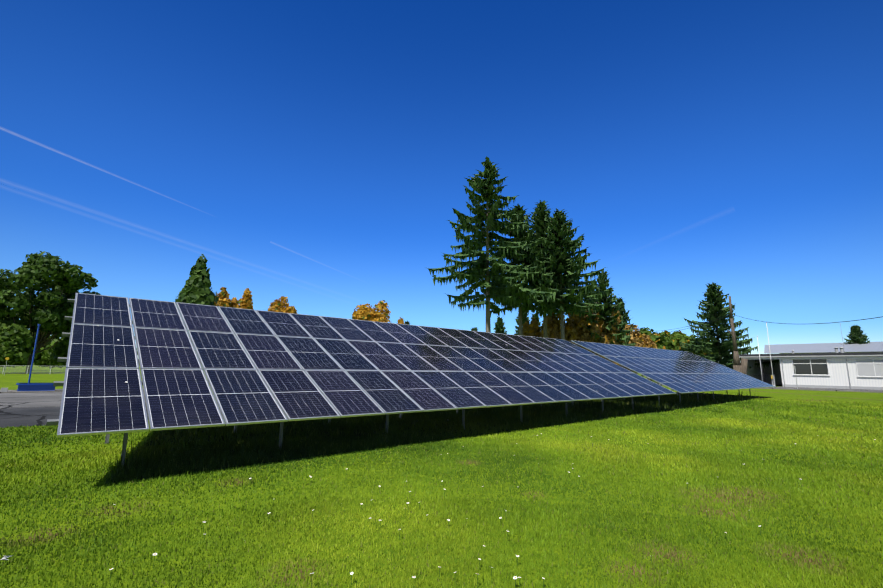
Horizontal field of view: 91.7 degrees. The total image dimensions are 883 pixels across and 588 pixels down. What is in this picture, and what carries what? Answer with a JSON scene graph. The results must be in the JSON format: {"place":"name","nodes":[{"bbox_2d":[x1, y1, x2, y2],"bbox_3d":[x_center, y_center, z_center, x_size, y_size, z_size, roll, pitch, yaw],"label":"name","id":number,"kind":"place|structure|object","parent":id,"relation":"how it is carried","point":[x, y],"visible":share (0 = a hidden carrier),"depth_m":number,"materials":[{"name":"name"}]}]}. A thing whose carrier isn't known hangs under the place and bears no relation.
{"place":"outdoors","nodes":[
{"label":"outdoors","id":0,"kind":"place"},
{"bbox_2d":[0,402,216,427],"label":"road","id":1,"kind":"structure","parent":0,"point":[18,417],"depth_m":14.05,"materials":[{"name":"grey asphalt"}]},
{"bbox_2d":[0,365,882,587],"bbox_3d":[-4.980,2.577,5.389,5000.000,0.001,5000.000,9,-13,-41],"label":"ground","id":2,"kind":"structure","parent":0,"point":[9,381],"depth_m":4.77,"materials":[{"name":"green plant"}]},
{"bbox_2d":[0,388,7,391],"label":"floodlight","id":3,"kind":"object","parent":2,"relation":"on","point":[4,390],"depth_m":25.30,"materials":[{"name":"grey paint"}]},
{"bbox_2d":[1,555,13,559],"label":"flower","id":4,"kind":"object","parent":2,"relation":"on","point":[5,557],"depth_m":3.61,"materials":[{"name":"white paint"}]},
{"bbox_2d":[0,365,65,373],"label":"fence","id":5,"kind":"object","parent":2,"relation":"on","point":[3,370],"depth_m":75.32,"materials":[{"name":"metal"}]},
{"bbox_2d":[0,389,143,392],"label":"curb","id":6,"kind":"structure","parent":2,"relation":"on","point":[16,391],"depth_m":25.86,"materials":[{"name":"grey concrete"}]},
{"bbox_2d":[16,324,54,390],"bbox_3d":[-25.384,4.020,27.251,1.900,4.140,1.500,9,-13,-41],"label":"blue mast","id":7,"kind":"object","parent":6,"relation":"on","point":[28,386],"depth_m":26.60,"materials":[{"name":"blue metal"}]},
{"bbox_2d":[0,390,145,408],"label":"light asphalt road","id":8,"kind":"structure","parent":2,"relation":"on","point":[30,400],"depth_m":20.44,"materials":[{"name":"grey asphalt"}]},
{"bbox_2d":[112,392,766,482],"bbox_3d":[7.921,5.587,21.586,39.750,0.001,6.780,9,-13,-41],"label":"ground thatch under arrays","id":9,"kind":"object","parent":2,"relation":"on","point":[422,433],"depth_m":11.42,"materials":[{"name":"black plant"}]},
{"bbox_2d":[46,299,633,468],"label":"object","id":10,"kind":"object","parent":9,"relation":"on","point":[50,422],"depth_m":8.73,"materials":[{"name":"silver metal"}]},
{"bbox_2d":[56,293,675,437],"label":"solar array frames","id":11,"kind":"structure","parent":10,"relation":"attached to","point":[218,406],"depth_m":9.87,"materials":[{"name":"silver metal"}]},
{"bbox_2d":[59,293,674,433],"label":"solar array backsheets","id":12,"kind":"object","parent":11,"relation":"on","point":[296,324],"depth_m":9.85,"materials":[{"name":"grey"}]},
{"bbox_2d":[61,293,673,433],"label":"solar array cells","id":13,"kind":"object","parent":12,"relation":"in","point":[87,391],"depth_m":9.93,"materials":[{"name":"blue glass"}]},
{"bbox_2d":[87,426,875,587],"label":"daisies","id":14,"kind":"object","parent":2,"relation":"on","point":[352,573],"depth_m":4.22,"materials":[{"name":"white plant"}]},
{"bbox_2d":[576,344,750,404],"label":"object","id":15,"kind":"object","parent":2,"relation":"on","point":[672,389],"depth_m":24.03,"materials":[{"name":"silver metal"}]},
{"bbox_2d":[571,340,775,393],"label":"solar array frames","id":16,"kind":"structure","parent":15,"relation":"attached to","point":[687,360],"depth_m":24.91,"materials":[{"name":"silver metal"}]},
{"bbox_2d":[584,344,772,392],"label":"solar panel gridlines","id":17,"kind":"object","parent":16,"relation":"on","point":[677,368],"depth_m":25.59,"materials":[{"name":"blue"}]},
{"bbox_2d":[574,341,772,392],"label":"solar array cells","id":18,"kind":"object","parent":17,"relation":"in","point":[630,360],"depth_m":25.15,"materials":[{"name":"blue glass"}]},
{"bbox_2d":[727,296,747,374],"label":"topped trunk","id":19,"kind":"object","parent":2,"relation":"on","point":[739,366],"depth_m":52.24,"materials":[{"name":"plant"}]},
{"bbox_2d":[733,314,882,323],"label":"wire","id":20,"kind":"object","parent":19,"relation":"attached to","point":[819,323],"depth_m":30.42,"materials":[{"name":"black metal"}]},
{"bbox_2d":[656,383,882,391],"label":"pavement","id":21,"kind":"structure","parent":2,"relation":"on","point":[826,389],"depth_m":48.80,"materials":[{"name":"concrete"}]},
{"bbox_2d":[757,336,762,380],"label":"flagpole","id":22,"kind":"object","parent":21,"relation":"on","point":[759,358],"depth_m":53.71,"materials":[{"name":"white metal"}]},
{"bbox_2d":[766,322,774,387],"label":"flagpole","id":23,"kind":"object","parent":21,"relation":"on","point":[770,358],"depth_m":51.97,"materials":[{"name":"white metal"}]},
{"bbox_2d":[659,384,882,392],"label":"road kerb","id":24,"kind":"structure","parent":2,"relation":"on","point":[818,390],"depth_m":43.49,"materials":[{"name":"grey concrete"}]},
{"bbox_2d":[0,0,882,365],"label":"sky","id":25,"kind":"structure","parent":0,"point":[319,155],"materials":[{"name":"blue"}]},
{"bbox_2d":[739,324,882,389],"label":"building","id":26,"kind":"structure","parent":0,"point":[829,365],"depth_m":53.27,"materials":[{"name":"white paint"}]},
{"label":"gate post","id":27,"kind":"object","parent":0,"visible":0},
{"bbox_2d":[747,373,771,384],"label":"black fence","id":28,"kind":"object","parent":27,"relation":"attached to","point":[762,376],"depth_m":55.48,"materials":[{"name":"black metal"}]}
]}

